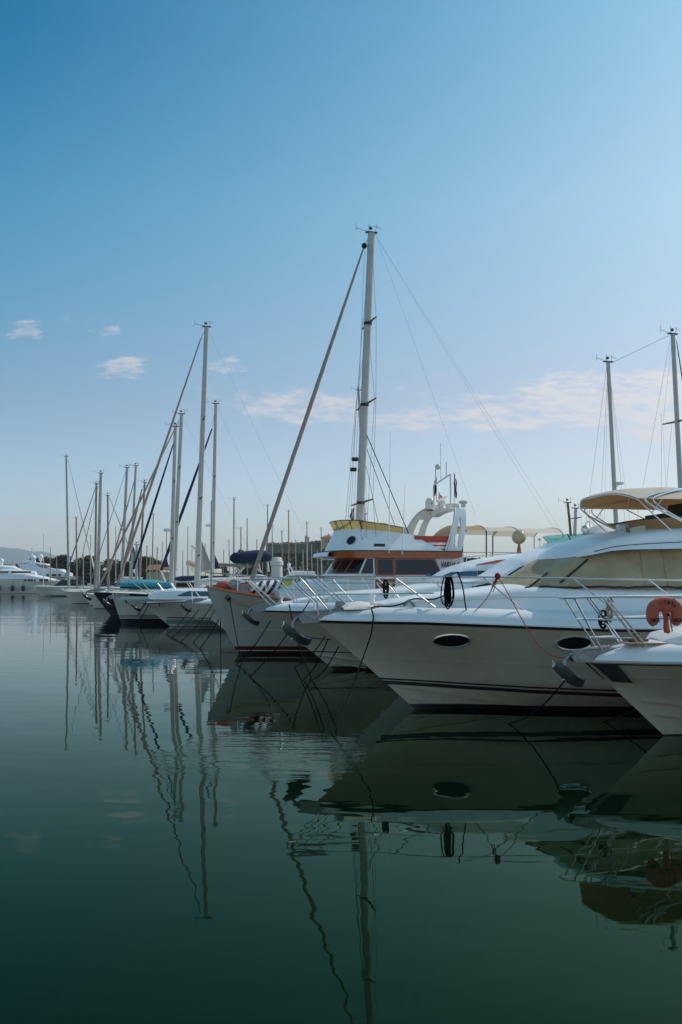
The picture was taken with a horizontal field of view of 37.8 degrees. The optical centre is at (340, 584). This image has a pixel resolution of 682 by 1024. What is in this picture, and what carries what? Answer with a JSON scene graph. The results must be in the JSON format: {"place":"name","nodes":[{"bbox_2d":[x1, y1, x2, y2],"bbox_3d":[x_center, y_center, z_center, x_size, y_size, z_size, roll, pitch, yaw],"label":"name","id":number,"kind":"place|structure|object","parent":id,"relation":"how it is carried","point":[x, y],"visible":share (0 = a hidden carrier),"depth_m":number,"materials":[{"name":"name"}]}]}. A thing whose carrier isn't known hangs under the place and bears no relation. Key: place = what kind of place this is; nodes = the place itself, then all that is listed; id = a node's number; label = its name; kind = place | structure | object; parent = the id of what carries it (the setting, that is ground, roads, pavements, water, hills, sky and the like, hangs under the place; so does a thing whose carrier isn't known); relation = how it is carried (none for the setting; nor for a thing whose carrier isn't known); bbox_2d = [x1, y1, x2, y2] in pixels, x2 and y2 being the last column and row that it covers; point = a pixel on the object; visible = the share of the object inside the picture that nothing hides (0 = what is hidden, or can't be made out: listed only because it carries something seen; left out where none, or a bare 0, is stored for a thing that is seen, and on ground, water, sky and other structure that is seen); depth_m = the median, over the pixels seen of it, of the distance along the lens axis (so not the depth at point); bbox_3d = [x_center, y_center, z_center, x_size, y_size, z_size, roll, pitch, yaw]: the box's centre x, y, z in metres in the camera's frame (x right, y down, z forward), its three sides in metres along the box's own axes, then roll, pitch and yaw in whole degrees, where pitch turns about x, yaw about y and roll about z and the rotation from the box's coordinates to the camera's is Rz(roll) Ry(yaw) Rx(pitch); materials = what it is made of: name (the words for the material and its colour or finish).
{"place":"outdoors","nodes":[
{"label":"outdoors","id":0,"kind":"place"},
{"bbox_2d":[0,547,89,583],"bbox_3d":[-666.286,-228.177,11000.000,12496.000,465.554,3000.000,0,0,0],"label":"mountain","id":1,"kind":"structure","parent":0,"point":[10,555],"depth_m":10673.96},
{"bbox_2d":[147,565,168,580],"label":"building","id":2,"kind":"structure","parent":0,"point":[158,573],"depth_m":320.00,"materials":[{"name":"paint"}]},
{"bbox_2d":[263,557,330,576],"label":"hill","id":3,"kind":"structure","parent":0,"point":[293,567],"depth_m":556.93,"materials":[{"name":"green plant"}]},
{"bbox_2d":[266,536,324,554],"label":"fort","id":4,"kind":"structure","parent":3,"relation":"on","point":[301,546],"depth_m":590.35,"materials":[{"name":"stone"}]},
{"bbox_2d":[320,534,331,549],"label":"fort house","id":5,"kind":"structure","parent":4,"relation":"on","point":[326,539],"depth_m":583.00,"materials":[{"name":"paint"}]},
{"bbox_2d":[263,551,480,575],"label":"scrub","id":6,"kind":"object","parent":3,"relation":"on","point":[299,560],"visible":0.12,"depth_m":563.35,"materials":[{"name":"green plant"}]},
{"bbox_2d":[0,594,681,1023],"bbox_3d":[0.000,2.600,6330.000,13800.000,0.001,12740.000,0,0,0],"label":"water","id":7,"kind":"structure","parent":0,"point":[190,832],"depth_m":9.93,"materials":[{"name":"green liquid"}]},
{"bbox_2d":[0,558,60,593],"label":"superyacht","id":8,"kind":"object","parent":7,"relation":"on","point":[9,574],"visible":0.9,"depth_m":296.66,"materials":[{"name":"white plastic"}]},
{"bbox_2d":[11,571,30,572],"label":"window","id":9,"kind":"structure","parent":8,"relation":"in","point":[11,571],"depth_m":296.73,"materials":[{"name":"black glass"}]},
{"bbox_2d":[34,534,43,594],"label":"sailing boat","id":10,"kind":"object","parent":7,"relation":"on","point":[37,592],"visible":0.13,"depth_m":265.42,"materials":[{"name":"metal"}]},
{"bbox_2d":[20,547,75,579],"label":"superyacht","id":11,"kind":"object","parent":7,"relation":"on","point":[32,564],"visible":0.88,"depth_m":342.04,"materials":[{"name":"white plastic"}]},
{"bbox_2d":[34,579,89,595],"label":"motor boat","id":12,"kind":"object","parent":7,"relation":"on","point":[53,590],"visible":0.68,"depth_m":224.71,"materials":[{"name":"white plastic"}]},
{"bbox_2d":[71,516,78,588],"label":"sailing boat","id":13,"kind":"object","parent":7,"relation":"on","point":[77,580],"visible":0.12,"depth_m":165.05,"materials":[{"name":"white metal"}]},
{"bbox_2d":[60,454,119,594],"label":"sailing boat","id":14,"kind":"object","parent":7,"relation":"on","point":[68,554],"visible":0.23,"depth_m":150.11,"materials":[{"name":"white metal"}]},
{"bbox_2d":[90,535,93,586],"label":"sailing boat","id":15,"kind":"object","parent":7,"relation":"on","point":[90,564],"visible":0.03,"depth_m":190.15,"materials":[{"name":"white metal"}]},
{"bbox_2d":[63,481,123,603],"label":"sailing boat","id":16,"kind":"object","parent":7,"relation":"on","point":[75,597],"visible":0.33,"depth_m":138.32,"materials":[{"name":"white metal"}]},
{"bbox_2d":[79,470,142,604],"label":"sailing boat","id":17,"kind":"object","parent":7,"relation":"on","point":[98,535],"visible":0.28,"depth_m":126.33,"materials":[{"name":"white metal"}]},
{"bbox_2d":[79,569,142,588],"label":"motor boat","id":18,"kind":"object","parent":7,"relation":"on","point":[126,578],"visible":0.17,"depth_m":175.12,"materials":[{"name":"white plastic"}]},
{"bbox_2d":[115,526,116,581],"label":"sailing boat","id":19,"kind":"object","parent":7,"relation":"on","point":[115,556],"visible":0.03,"depth_m":185.23,"materials":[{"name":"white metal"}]},
{"bbox_2d":[104,463,139,590],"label":"sailing boat","id":20,"kind":"object","parent":7,"relation":"on","point":[134,484],"visible":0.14,"depth_m":100.41,"materials":[{"name":"white metal"}]},
{"bbox_2d":[86,464,168,608],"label":"sailing boat","id":21,"kind":"object","parent":7,"relation":"on","point":[95,602],"visible":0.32,"depth_m":108.67,"materials":[{"name":"white metal"}]},
{"bbox_2d":[115,479,146,590],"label":"sailing boat","id":22,"kind":"object","parent":7,"relation":"on","point":[140,555],"visible":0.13,"depth_m":96.37,"materials":[{"name":"white metal"}]},
{"bbox_2d":[104,493,157,590],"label":"sailing boat","id":23,"kind":"object","parent":7,"relation":"on","point":[109,580],"visible":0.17,"depth_m":118.17,"materials":[{"name":"white metal"}]},
{"bbox_2d":[125,541,138,590],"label":"sailing boat","id":24,"kind":"object","parent":7,"relation":"on","point":[133,554],"visible":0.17,"depth_m":93.09,"materials":[{"name":"white metal"}]},
{"bbox_2d":[114,421,181,593],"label":"sailing boat","id":25,"kind":"object","parent":7,"relation":"on","point":[172,536],"visible":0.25,"depth_m":76.74,"materials":[{"name":"white metal"}]},
{"bbox_2d":[151,513,155,579],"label":"sailing boat","id":26,"kind":"object","parent":7,"relation":"on","point":[153,514],"visible":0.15,"depth_m":150.33,"materials":[{"name":"white metal"}]},
{"bbox_2d":[156,547,157,579],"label":"sailing boat","id":27,"kind":"object","parent":7,"relation":"on","point":[156,564],"visible":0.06,"depth_m":180.07,"materials":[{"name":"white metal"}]},
{"bbox_2d":[82,410,245,615],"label":"sailing boat","id":28,"kind":"object","parent":7,"relation":"on","point":[100,594],"visible":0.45,"depth_m":85.00,"materials":[{"name":"white plastic"}]},
{"bbox_2d":[127,581,240,626],"bbox_3d":[-6.712,1.536,63.153,13.393,3.527,4.036,0,0,-11],"label":"motor boat","id":29,"kind":"object","parent":7,"relation":"on","point":[169,611],"visible":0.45,"depth_m":61.61,"materials":[{"name":"white plastic"}]},
{"bbox_2d":[171,609,198,637],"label":"mooring line","id":30,"kind":"object","parent":7,"relation":"attached to","point":[186,624],"visible":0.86,"depth_m":51.12,"materials":[{"name":"black fabric"}]},
{"bbox_2d":[187,534,188,575],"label":"sailing boat","id":31,"kind":"object","parent":7,"relation":"on","point":[187,556],"visible":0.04,"depth_m":200.62,"materials":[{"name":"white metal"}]},
{"bbox_2d":[176,581,201,587],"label":"motor boat","id":32,"kind":"object","parent":7,"relation":"on","point":[178,585],"visible":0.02,"depth_m":111.56,"materials":[{"name":"white plastic"}]},
{"bbox_2d":[180,604,212,641],"bbox_3d":[-6.812,1.917,46.547,0.038,2.223,3.273,0,0,26],"label":"mooring line","id":33,"kind":"object","parent":7,"relation":"attached to","point":[197,624],"visible":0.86,"depth_m":46.75,"materials":[{"name":"black fabric"}]},
{"bbox_2d":[186,545,221,575],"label":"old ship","id":34,"kind":"object","parent":7,"relation":"on","point":[191,567],"visible":0.16,"depth_m":212.70,"materials":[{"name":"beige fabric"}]},
{"bbox_2d":[102,320,323,623],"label":"sailing boat","id":35,"kind":"object","parent":7,"relation":"on","point":[128,613],"visible":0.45,"depth_m":66.99,"materials":[{"name":"white plastic"}]},
{"bbox_2d":[120,580,172,588],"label":"dinghy","id":36,"kind":"object","parent":35,"relation":"on","point":[125,585],"visible":0.9,"depth_m":65.48,"materials":[{"name":"teal fabric"}]},
{"bbox_2d":[220,621,221,670],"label":"mooring line","id":37,"kind":"object","parent":7,"relation":"on","point":[220,648],"visible":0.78,"depth_m":33.46,"materials":[{"name":"black fabric"}]},
{"bbox_2d":[180,591,268,629],"bbox_3d":[-1.984,1.600,51.630,12.620,3.200,3.800,0,0,-11],"label":"motor boat","id":38,"kind":"object","parent":7,"relation":"on","point":[203,605],"visible":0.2,"depth_m":50.44,"materials":[{"name":"white plastic"}]},
{"bbox_2d":[160,399,293,586],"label":"sailing boat","id":39,"kind":"object","parent":7,"relation":"on","point":[165,563],"visible":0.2,"depth_m":88.85,"materials":[{"name":"white metal"}]},
{"bbox_2d":[230,497,235,576],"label":"sailing boat","id":40,"kind":"object","parent":7,"relation":"on","point":[233,529],"visible":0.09,"depth_m":120.38,"materials":[{"name":"white metal"}]},
{"bbox_2d":[229,597,241,661],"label":"mooring line","id":41,"kind":"object","parent":7,"relation":"attached to","point":[234,628],"visible":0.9,"depth_m":35.18,"materials":[{"name":"black fabric"}]},
{"bbox_2d":[210,501,270,585],"bbox_3d":[-1.016,-0.799,59.239,13.532,8.198,3.999,0,0,-11],"label":"sailing boat","id":42,"kind":"object","parent":7,"relation":"on","point":[238,559],"visible":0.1,"depth_m":58.02,"materials":[{"name":"blue fabric"}]},
{"bbox_2d":[247,518,247,574],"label":"sailing boat","id":43,"kind":"object","parent":7,"relation":"on","point":[247,542],"visible":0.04,"depth_m":160.15,"materials":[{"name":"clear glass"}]},
{"bbox_2d":[237,621,270,663],"bbox_3d":[-3.055,2.150,32.668,1.610,1.944,0.031,0,0,-25],"label":"mooring line","id":44,"kind":"object","parent":7,"relation":"attached to","point":[255,644],"visible":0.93,"depth_m":32.76,"materials":[{"name":"black fabric"}]},
{"bbox_2d":[266,504,268,577],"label":"sailing boat","id":45,"kind":"object","parent":7,"relation":"on","point":[267,505],"visible":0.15,"depth_m":150.47,"materials":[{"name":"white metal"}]},
{"bbox_2d":[270,557,282,576],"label":"white tower","id":46,"kind":"structure","parent":7,"relation":"on","point":[276,563],"depth_m":129.38,"materials":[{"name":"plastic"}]},
{"bbox_2d":[250,600,309,676],"bbox_3d":[-1.902,1.794,28.536,2.403,2.675,0.031,0,0,-34],"label":"mooring line","id":47,"kind":"object","parent":7,"relation":"attached to","point":[278,645],"visible":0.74,"depth_m":28.53,"materials":[{"name":"black fabric"}]},
{"bbox_2d":[280,530,284,576],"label":"sailing boat","id":48,"kind":"object","parent":7,"relation":"on","point":[282,552],"visible":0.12,"depth_m":155.43,"materials":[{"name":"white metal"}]},
{"bbox_2d":[270,563,301,581],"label":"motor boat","id":49,"kind":"object","parent":7,"relation":"on","point":[288,565],"visible":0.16,"depth_m":141.00,"materials":[{"name":"white plastic"}]},
{"bbox_2d":[285,510,290,574],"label":"sailing boat","id":50,"kind":"object","parent":7,"relation":"on","point":[288,538],"visible":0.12,"depth_m":145.41,"materials":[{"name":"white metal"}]},
{"bbox_2d":[290,614,311,677],"bbox_3d":[-1.067,1.990,28.293,0.031,2.265,2.013,0,0,-24],"label":"mooring line","id":51,"kind":"object","parent":7,"relation":"attached to","point":[302,653],"visible":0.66,"depth_m":28.30,"materials":[{"name":"black fabric"}]},
{"bbox_2d":[289,571,314,580],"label":"motor boat","id":52,"kind":"object","parent":7,"relation":"on","point":[303,573],"visible":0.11,"depth_m":150.17,"materials":[{"name":"white plastic"}]},
{"bbox_2d":[303,522,309,574],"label":"sailing boat","id":53,"kind":"object","parent":7,"relation":"on","point":[307,552],"visible":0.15,"depth_m":140.29,"materials":[{"name":"white metal"}]},
{"bbox_2d":[294,636,325,666],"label":"mooring line","id":54,"kind":"object","parent":7,"relation":"on","point":[312,653],"visible":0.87,"depth_m":27.01,"materials":[{"name":"black fabric"}]},
{"bbox_2d":[320,527,323,574],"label":"sailing boat","id":55,"kind":"object","parent":7,"relation":"on","point":[321,550],"visible":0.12,"depth_m":150.30,"materials":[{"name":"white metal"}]},
{"bbox_2d":[351,386,367,520],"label":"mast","id":56,"kind":"object","parent":7,"relation":"on","point":[365,513],"visible":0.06,"depth_m":95.56,"materials":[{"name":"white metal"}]},
{"bbox_2d":[241,553,520,669],"bbox_3d":[4.400,1.189,31.382,15.089,4.422,4.439,0,0,-11],"label":"motor yacht","id":57,"kind":"object","parent":7,"relation":"on","point":[344,657],"visible":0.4,"depth_m":30.02,"materials":[{"name":"plastic"}]},
{"bbox_2d":[422,571,476,579],"bbox_3d":[3.342,-0.298,31.167,1.051,0.257,2.603,0,0,-11],"label":"window","id":58,"kind":"structure","parent":57,"relation":"in","point":[464,573],"depth_m":30.02,"materials":[{"name":"blue glass"}]},
{"bbox_2d":[206,225,561,653],"bbox_3d":[3.233,-5.194,39.187,17.083,17.587,4.938,0,0,-15],"label":"trawler yacht","id":59,"kind":"object","parent":7,"relation":"on","point":[359,546],"visible":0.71,"depth_m":37.28,"materials":[{"name":"white wood"}]},
{"bbox_2d":[199,598,228,648],"bbox_3d":[-5.017,1.719,38.827,0.031,2.548,4.845,0,0,-22],"label":"mooring line","id":60,"kind":"object","parent":59,"relation":"attached to","point":[212,630],"visible":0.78,"depth_m":38.93,"materials":[{"name":"black fabric"}]},
{"bbox_2d":[215,581,230,589],"bbox_3d":[-4.302,0.043,37.694,0.892,0.400,0.451,0,0,-12],"label":"buoy","id":61,"kind":"object","parent":59,"relation":"on","point":[222,584],"visible":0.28,"depth_m":37.49,"materials":[{"name":"orange plastic"}]},
{"bbox_2d":[253,574,267,582],"bbox_3d":[-3.161,0.001,38.418,0.720,0.810,0.709,0,0,0],"label":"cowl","id":62,"kind":"object","parent":59,"relation":"attached to","point":[255,581],"visible":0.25,"depth_m":38.12,"materials":[{"name":"white plastic"}]},
{"bbox_2d":[250,580,299,594],"bbox_3d":[-2.462,0.102,37.880,2.860,0.570,0.780,0,0,-15],"label":"inflatable tube","id":63,"kind":"object","parent":59,"relation":"on","point":[274,584],"visible":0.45,"depth_m":37.51,"materials":[{"name":"white plastic"}]},
{"bbox_2d":[350,508,354,519],"bbox_3d":[0.434,-2.754,39.085,0.200,0.645,0.100,0,0,0],"label":"flag","id":64,"kind":"object","parent":59,"relation":"attached to","point":[352,516],"visible":0.83,"depth_m":39.09,"materials":[{"name":"fabric"}]},
{"bbox_2d":[433,477,436,501],"bbox_3d":[3.808,-3.861,40.288,0.160,1.000,0.100,0,0,0],"label":"flag","id":65,"kind":"object","parent":59,"relation":"attached to","point":[435,492],"visible":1,"depth_m":40.28,"materials":[{"name":"fabric"}]},
{"bbox_2d":[454,474,456,497],"bbox_3d":[4.443,-3.760,38.669,0.128,1.200,0.100,0,0,0],"label":"flag","id":66,"kind":"object","parent":59,"relation":"attached to","point":[455,487],"visible":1,"depth_m":38.67,"materials":[{"name":"fabric"}]},
{"bbox_2d":[512,530,525,552],"bbox_3d":[7.691,-0.287,43.000,0.620,4.174,0.620,0,0,0],"label":"globe lamp","id":67,"kind":"object","parent":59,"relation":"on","point":[518,537],"visible":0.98,"depth_m":42.81,"materials":[{"name":"white glass"}]},
{"bbox_2d":[330,509,614,598],"bbox_3d":[6.762,0.603,27.553,14.383,5.394,4.350,0,0,-11],"label":"motor yacht","id":68,"kind":"object","parent":7,"relation":"on","point":[509,566],"visible":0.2,"depth_m":26.71,"materials":[{"name":"white plastic"}]},
{"bbox_2d":[472,581,498,587],"bbox_3d":[5.704,0.000,27.338,4.859,0.212,2.868,0,0,-11],"label":"window","id":69,"kind":"structure","parent":68,"relation":"in","point":[487,584],"depth_m":26.13,"materials":[{"name":"grey glass"}]},
{"bbox_2d":[281,487,681,710],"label":"motor yacht","id":70,"kind":"object","parent":7,"relation":"on","point":[489,653],"visible":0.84,"depth_m":20.21,"materials":[{"name":"plastic"}]},
{"bbox_2d":[303,640,327,679],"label":"mooring line","id":71,"kind":"object","parent":70,"relation":"attached to","point":[317,661],"visible":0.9,"depth_m":25.54,"materials":[{"name":"black fabric"}]},
{"bbox_2d":[311,646,338,680],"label":"mooring line","id":72,"kind":"object","parent":70,"relation":"attached to","point":[327,665],"visible":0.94,"depth_m":25.42,"materials":[{"name":"black fabric"}]},
{"bbox_2d":[382,579,388,598],"bbox_3d":[0.953,0.090,21.168,0.147,0.427,0.117,0,0,0],"label":"mooring rope","id":73,"kind":"object","parent":70,"relation":"hanging from","point":[385,587],"visible":0.94,"depth_m":21.15,"materials":[{"name":"black fabric"}]},
{"bbox_2d":[331,595,443,733],"bbox_3d":[0.503,1.589,18.985,1.307,2.822,3.295,0,0,44],"label":"mooring line","id":74,"kind":"object","parent":70,"relation":"attached to","point":[366,649],"visible":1,"depth_m":19.53,"materials":[{"name":"black fabric"}]},
{"bbox_2d":[440,576,454,608],"bbox_3d":[2.106,0.163,19.699,0.281,0.662,0.131,0,0,0],"label":"mooring rope","id":75,"kind":"object","parent":70,"relation":"hanging from","point":[448,583],"visible":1,"depth_m":19.65,"materials":[{"name":"black fabric"}]},
{"bbox_2d":[457,572,466,609],"bbox_3d":[2.474,0.211,19.659,0.359,0.946,0.061,0,0,10],"label":"mooring rope","id":76,"kind":"object","parent":70,"relation":"hanging from","point":[463,590],"visible":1,"depth_m":19.67,"materials":[{"name":"black fabric"}]},
{"bbox_2d":[474,573,500,611],"bbox_3d":[2.807,0.194,19.584,0.665,0.868,0.138,0,0,4],"label":"lashing","id":77,"kind":"object","parent":70,"relation":"attached to","point":[497,575],"visible":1,"depth_m":19.55,"materials":[{"name":"red fabric"}]},
{"bbox_2d":[498,577,570,657],"bbox_3d":[3.474,0.541,18.189,0.015,1.437,2.907,0,0,-16],"label":"mooring line","id":78,"kind":"object","parent":70,"relation":"attached to","point":[526,626],"visible":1,"depth_m":18.39,"materials":[{"name":"red fabric"}]},
{"bbox_2d":[433,525,562,561],"bbox_3d":[9.895,0.175,48.788,18.000,6.049,5.000,0,0,-11],"label":"motor yacht","id":79,"kind":"object","parent":7,"relation":"on","point":[486,531],"visible":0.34,"depth_m":47.37,"materials":[{"name":"beige fabric"}]},
{"bbox_2d":[558,497,574,533],"bbox_3d":[17.528,-0.986,60.877,9.169,8.573,2.999,0,0,-11],"label":"sailing boat","id":80,"kind":"object","parent":7,"relation":"on","point":[569,520],"visible":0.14,"depth_m":60.07,"materials":[{"name":"metal"}]},
{"bbox_2d":[571,504,581,533],"bbox_3d":[18.947,-0.988,64.875,9.187,8.576,2.999,0,0,-11],"label":"sailing boat","id":81,"kind":"object","parent":7,"relation":"on","point":[575,518],"visible":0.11,"depth_m":64.03,"materials":[{"name":"metal"}]},
{"bbox_2d":[552,594,681,734],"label":"motor yacht","id":82,"kind":"object","parent":7,"relation":"on","point":[642,676],"visible":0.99,"depth_m":16.80,"materials":[{"name":"plastic"}]},
{"bbox_2d":[508,680,564,723],"bbox_3d":[3.380,2.271,17.939,0.026,1.337,2.479,0,0,-18],"label":"mooring line","id":83,"kind":"object","parent":82,"relation":"attached to","point":[550,697],"visible":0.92,"depth_m":17.50,"materials":[{"name":"black fabric"}]},
{"bbox_2d":[598,610,607,628],"bbox_3d":[4.578,0.605,17.385,0.184,0.345,0.136,0,0,0],"label":"mooring rope","id":84,"kind":"object","parent":82,"relation":"hanging from","point":[600,623],"visible":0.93,"depth_m":17.37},
{"bbox_2d":[606,598,613,622],"bbox_3d":[4.675,0.442,17.301,0.118,0.465,0.118,0,0,34],"label":"mooring rope","id":85,"kind":"object","parent":82,"relation":"hanging from","point":[608,609],"visible":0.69,"depth_m":17.28,"materials":[{"name":"grey fabric"}]},
{"bbox_2d":[604,709,637,721],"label":"mooring line","id":86,"kind":"object","parent":82,"relation":"attached to","point":[620,715],"visible":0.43,"depth_m":18.52,"materials":[{"name":"black fabric"}]},
{"bbox_2d":[646,597,681,633],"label":"lifebuoy","id":87,"kind":"object","parent":82,"relation":"hanging from","point":[669,608],"visible":1,"depth_m":16.44,"materials":[{"name":"orange plastic"}]},
{"bbox_2d":[586,326,681,522],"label":"sailing boat","id":88,"kind":"object","parent":7,"relation":"on","point":[677,421],"visible":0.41,"depth_m":47.87,"materials":[{"name":"grey metal"}]},
{"bbox_2d":[0,0,681,576],"label":"sky","id":89,"kind":"structure","parent":0,"point":[166,166],"materials":[{"name":"blue"}]},
{"bbox_3d":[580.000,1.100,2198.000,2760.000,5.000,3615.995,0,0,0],"label":"shore","id":90,"kind":"structure","parent":0,"visible":0},
{"bbox_2d":[51,554,73,572],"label":"tree","id":91,"kind":"object","parent":90,"relation":"on","point":[61,561],"visible":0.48,"depth_m":426.22,"materials":[{"name":"green plant"}]},
{"bbox_2d":[66,563,87,583],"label":"pine tree","id":92,"kind":"object","parent":90,"relation":"on","point":[72,568],"visible":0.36,"depth_m":419.41,"materials":[{"name":"green plant"}]},
{"bbox_2d":[73,555,93,585],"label":"tree","id":93,"kind":"object","parent":90,"relation":"on","point":[87,556],"visible":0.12,"depth_m":455.77,"materials":[{"name":"green plant"}]},
{"bbox_2d":[78,558,106,584],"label":"pine tree","id":94,"kind":"object","parent":90,"relation":"on","point":[87,565],"visible":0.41,"depth_m":428.60,"materials":[{"name":"green plant"}]},
{"bbox_2d":[100,572,111,582],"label":"tree","id":95,"kind":"object","parent":90,"relation":"on","point":[105,577],"visible":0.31,"depth_m":419.68,"materials":[{"name":"green plant"}]},
{"bbox_2d":[101,559,117,582],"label":"pine tree","id":96,"kind":"object","parent":90,"relation":"on","point":[112,573],"visible":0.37,"depth_m":435.46,"materials":[{"name":"green plant"}]},
{"bbox_2d":[114,561,133,580],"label":"tree","id":97,"kind":"object","parent":90,"relation":"on","point":[126,572],"visible":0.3,"depth_m":427.30,"materials":[{"name":"green plant"}]},
{"bbox_2d":[126,556,155,579],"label":"tree","id":98,"kind":"object","parent":90,"relation":"on","point":[144,566],"visible":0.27,"depth_m":419.20,"materials":[{"name":"green plant"}]},
{"bbox_2d":[220,566,228,577],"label":"tree","id":99,"kind":"object","parent":90,"relation":"on","point":[225,569],"visible":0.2,"depth_m":427.45,"materials":[{"name":"green plant"}]},
{"bbox_2d":[242,563,254,575],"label":"tree","id":100,"kind":"object","parent":90,"relation":"on","point":[249,571],"visible":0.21,"depth_m":444.52,"materials":[{"name":"green plant"}]},
{"bbox_2d":[248,562,270,577],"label":"pine tree","id":101,"kind":"object","parent":90,"relation":"on","point":[264,571],"visible":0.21,"depth_m":418.19,"materials":[{"name":"green plant"}]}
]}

